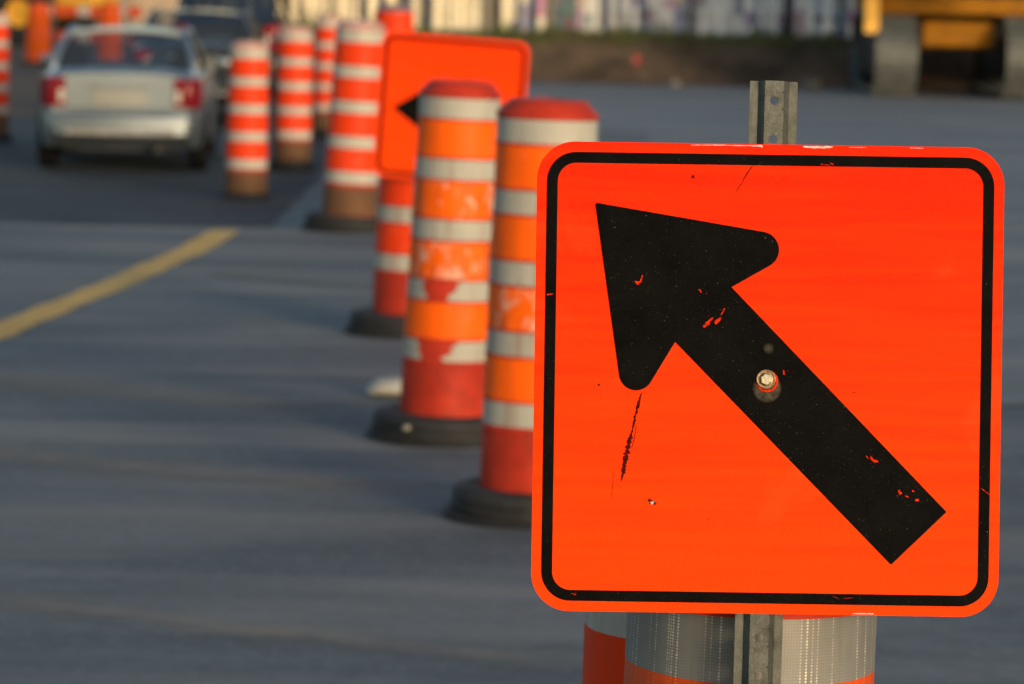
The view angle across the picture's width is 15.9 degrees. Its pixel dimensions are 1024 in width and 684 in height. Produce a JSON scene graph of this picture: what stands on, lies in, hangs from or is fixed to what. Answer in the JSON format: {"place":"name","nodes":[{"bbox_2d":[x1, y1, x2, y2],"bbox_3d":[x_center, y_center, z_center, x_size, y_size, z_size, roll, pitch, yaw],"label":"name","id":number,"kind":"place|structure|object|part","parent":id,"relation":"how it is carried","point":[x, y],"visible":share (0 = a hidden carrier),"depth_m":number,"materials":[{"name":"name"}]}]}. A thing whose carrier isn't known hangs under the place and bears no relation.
{"place":"outdoors","nodes":[
{"label":"outdoors","id":0,"kind":"place"},
{"bbox_2d":[0,0,117,45],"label":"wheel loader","id":1,"kind":"object","parent":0,"point":[15,11],"visible":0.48,"depth_m":75.75,"materials":[{"name":"yellow metal"}]},
{"bbox_2d":[8,0,385,114],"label":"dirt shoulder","id":2,"kind":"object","parent":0,"point":[23,89],"visible":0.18,"depth_m":59.87},
{"bbox_2d":[19,0,50,64],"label":"traffic barrel","id":3,"kind":"object","parent":2,"relation":"on","point":[38,36],"visible":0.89,"depth_m":64.92,"materials":[{"name":"orange plastic"}]},
{"bbox_2d":[50,3,140,59],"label":"barricade","id":4,"kind":"object","parent":2,"relation":"on","point":[127,12],"visible":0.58,"depth_m":68.33,"materials":[{"name":"metal"}]},
{"bbox_2d":[97,0,125,60],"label":"traffic barrel","id":5,"kind":"object","parent":2,"relation":"on","point":[109,45],"visible":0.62,"depth_m":66.22,"materials":[{"name":"orange plastic"}]},
{"bbox_2d":[95,0,177,40],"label":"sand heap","id":6,"kind":"object","parent":2,"relation":"on","point":[147,7],"visible":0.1,"depth_m":82.44,"materials":[{"name":"beige sand"}]},
{"bbox_2d":[0,0,473,227],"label":"road","id":7,"kind":"structure","parent":0,"point":[132,188],"depth_m":33.78,"materials":[{"name":"grey asphalt"}]},
{"bbox_2d":[0,12,14,142],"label":"traffic drum","id":8,"kind":"object","parent":7,"relation":"on","point":[5,135],"visible":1,"depth_m":40.53,"materials":[{"name":"plastic"}]},
{"bbox_2d":[37,25,228,169],"bbox_3d":[-3.920,-2.564,37.665,1.980,1.400,4.371,1,6,-3],"label":"sedan","id":9,"kind":"object","parent":7,"relation":"on","point":[86,103],"visible":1,"depth_m":35.60,"materials":[{"name":"silver metal"}]},
{"bbox_3d":[-4.585,-3.074,37.949,0.170,0.376,1.366,1,6,-1],"label":"side window","id":10,"kind":"part","parent":9,"relation":"part of","materials":[{"name":"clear glass"}]},
{"bbox_3d":[-3.217,-2.916,36.744,0.168,0.376,1.301,1,6,-1],"label":"side window","id":11,"kind":"part","parent":9,"relation":"part of","materials":[{"name":"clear glass"}]},
{"bbox_2d":[129,9,278,112],"bbox_3d":[-4.024,-3.622,47.458,1.990,1.410,4.571,1,6,-2],"label":"sedan","id":12,"kind":"object","parent":7,"relation":"on","point":[156,47],"visible":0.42,"depth_m":45.81,"materials":[{"name":"blue paint"}]},
{"bbox_3d":[-4.686,-4.132,47.754,0.171,0.386,1.366,1,6,0],"label":"side window","id":13,"kind":"part","parent":12,"relation":"part of","materials":[{"name":"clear glass"}]},
{"bbox_3d":[-3.330,-3.967,46.476,0.168,0.386,1.401,1,6,0],"label":"side window","id":14,"kind":"part","parent":12,"relation":"part of","materials":[{"name":"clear glass"}]},
{"bbox_2d":[170,0,303,83],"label":"utility vehicle","id":15,"kind":"object","parent":7,"relation":"on","point":[271,17],"visible":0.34,"depth_m":54.55,"materials":[{"name":"black paint"}]},
{"bbox_3d":[-4.244,-5.099,54.652,1.529,0.636,0.390,1,6,0],"label":"rear window","id":16,"kind":"part","parent":15,"relation":"part of","materials":[{"name":"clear glass"}]},
{"bbox_3d":[-3.540,-5.180,55.500,0.181,0.646,1.951,1,6,2],"label":"side window","id":17,"kind":"part","parent":15,"relation":"part of","materials":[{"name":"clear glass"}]},
{"bbox_2d":[220,41,271,199],"bbox_3d":[-2.342,-1.939,32.403,0.520,1.444,0.520,2,6,0],"label":"traffic drum","id":18,"kind":"object","parent":7,"relation":"on","point":[246,169],"visible":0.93,"depth_m":32.26,"materials":[{"name":"orange plastic"}]},
{"bbox_2d":[267,26,314,171],"bbox_3d":[-2.179,-2.433,36.574,0.520,1.444,0.520,2,6,0],"label":"traffic drum","id":19,"kind":"object","parent":7,"relation":"on","point":[293,130],"visible":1,"depth_m":36.43,"materials":[{"name":"plastic"}]},
{"bbox_2d":[311,15,344,138],"bbox_3d":[-2.149,-3.113,42.918,0.520,1.444,0.520,2,6,0],"label":"traffic drum","id":20,"kind":"object","parent":7,"relation":"on","point":[325,28],"visible":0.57,"depth_m":42.76,"materials":[{"name":"plastic"}]},
{"bbox_2d":[0,0,1023,683],"bbox_3d":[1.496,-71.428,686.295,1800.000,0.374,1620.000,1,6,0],"label":"ground","id":21,"kind":"structure","parent":0,"point":[204,478],"depth_m":12.87,"materials":[{"name":"grey asphalt"}]},
{"bbox_2d":[0,230,238,339],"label":"road marking","id":22,"kind":"object","parent":21,"relation":"on","point":[201,244],"visible":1,"depth_m":20.90,"materials":[{"name":"yellow paint"}]},
{"bbox_2d":[301,20,385,233],"bbox_3d":[-1.086,-1.497,25.257,0.660,1.444,0.660,4,6,0],"label":"traffic drum","id":23,"kind":"object","parent":21,"relation":"on","point":[349,205],"visible":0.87,"depth_m":25.10,"materials":[{"name":"orange plastic"}]},
{"bbox_2d":[343,176,413,338],"bbox_3d":[-0.495,-0.766,18.545,0.660,1.444,0.660,3,6,0],"label":"traffic drum","id":24,"kind":"object","parent":21,"relation":"on","point":[383,316],"visible":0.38,"depth_m":18.42,"materials":[{"name":"orange plastic"}]},
{"bbox_2d":[365,377,401,396],"bbox_3d":[-0.429,0.195,15.963,0.420,0.085,0.224,1,6,-4],"label":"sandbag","id":25,"kind":"object","parent":21,"relation":"on","point":[389,386],"visible":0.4,"depth_m":15.88,"materials":[{"name":"beige fabric"}]},
{"bbox_2d":[374,4,413,34],"bbox_3d":[-1.070,-2.279,32.545,0.520,1.444,0.520,2,6,0],"label":"traffic drum","id":26,"kind":"object","parent":21,"relation":"on","point":[394,17],"visible":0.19,"depth_m":32.33,"materials":[{"name":"plastic"}]},
{"bbox_2d":[365,79,501,447],"bbox_3d":[-0.241,-0.329,14.589,0.620,1.430,0.620,3,6,0],"label":"traffic drum","id":27,"kind":"object","parent":21,"relation":"on","point":[440,404],"visible":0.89,"depth_m":14.44,"materials":[{"name":"orange plastic"}]},
{"bbox_2d":[402,425,409,430],"bbox_3d":[-0.416,0.337,14.373,0.035,0.023,0.037,1,6,0],"label":"pebble","id":28,"kind":"object","parent":27,"relation":"on","point":[405,427],"visible":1,"depth_m":14.36,"materials":[{"name":"grey stone"}]},
{"bbox_2d":[373,32,529,178],"bbox_3d":[-0.334,-0.763,18.249,0.735,1.520,0.030,4,6,0],"label":"arrow sign","id":29,"kind":"object","parent":21,"relation":"on","point":[412,65],"visible":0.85,"depth_m":18.18,"materials":[{"name":"metal"}]},
{"bbox_2d":[442,98,598,528],"bbox_3d":[0.096,-0.116,12.599,0.620,1.444,0.620,2,6,0],"label":"traffic drum","id":30,"kind":"object","parent":21,"relation":"on","point":[531,133],"visible":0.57,"depth_m":12.45,"materials":[{"name":"orange plastic"}]},
{"bbox_2d":[582,611,626,683],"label":"traffic drum","id":31,"kind":"object","parent":21,"relation":"on","point":[604,644],"visible":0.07,"depth_m":5.54,"materials":[{"name":"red plastic"}]},
{"bbox_2d":[666,79,680,86],"bbox_3d":[2.371,-3.785,53.641,0.225,0.142,0.200,3,6,18],"label":"stone","id":32,"kind":"object","parent":21,"relation":"on","point":[673,83],"visible":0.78,"depth_m":53.57,"materials":[{"name":"grey stone"}]},
{"bbox_2d":[624,612,876,683],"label":"traffic drum","id":33,"kind":"object","parent":21,"relation":"on","point":[678,648],"visible":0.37,"depth_m":4.91,"materials":[{"name":"silver plastic"}]},
{"bbox_2d":[531,80,1003,683],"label":"arrow sign","id":34,"kind":"object","parent":21,"relation":"on","point":[767,382],"visible":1,"depth_m":4.81,"materials":[{"name":"metal"}]},
{"bbox_2d":[800,77,820,89],"bbox_3d":[4.393,-3.788,53.800,0.315,0.228,0.337,1,6,0],"label":"stone","id":35,"kind":"object","parent":21,"relation":"on","point":[810,83],"visible":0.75,"depth_m":53.68,"materials":[{"name":"grey stone"}]},
{"bbox_2d":[271,27,979,91],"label":"earth bank","id":36,"kind":"structure","parent":0,"point":[565,61],"depth_m":54.91,"materials":[{"name":"brown soil"}]},
{"bbox_2d":[289,0,863,38],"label":"board fence","id":37,"kind":"object","parent":36,"relation":"on","point":[804,19],"visible":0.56,"depth_m":56.77,"materials":[{"name":"white wood"}]},
{"bbox_2d":[632,54,640,77],"bbox_3d":[1.855,-4.072,54.464,0.124,0.420,0.030,2,6,6],"label":"marker flag","id":38,"kind":"object","parent":36,"relation":"on","point":[636,59],"visible":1,"depth_m":54.45,"materials":[{"name":"red plastic"}]},
{"bbox_2d":[782,0,793,38],"bbox_3d":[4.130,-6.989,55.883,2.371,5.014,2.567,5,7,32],"label":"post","id":39,"kind":"object","parent":36,"relation":"on","point":[787,26],"visible":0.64,"depth_m":56.17,"materials":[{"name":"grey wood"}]},
{"bbox_2d":[287,7,970,55],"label":"grass","id":40,"kind":"structure","parent":0,"point":[614,32],"depth_m":55.50,"materials":[{"name":"green plant"}]},
{"bbox_2d":[526,84,1023,405],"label":"gravel lot","id":41,"kind":"structure","parent":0,"point":[992,126],"depth_m":42.78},
{"bbox_2d":[850,0,1023,97],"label":"excavator","id":42,"kind":"object","parent":41,"relation":"on","point":[889,38],"visible":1,"depth_m":51.08,"materials":[{"name":"metal"}]}
]}

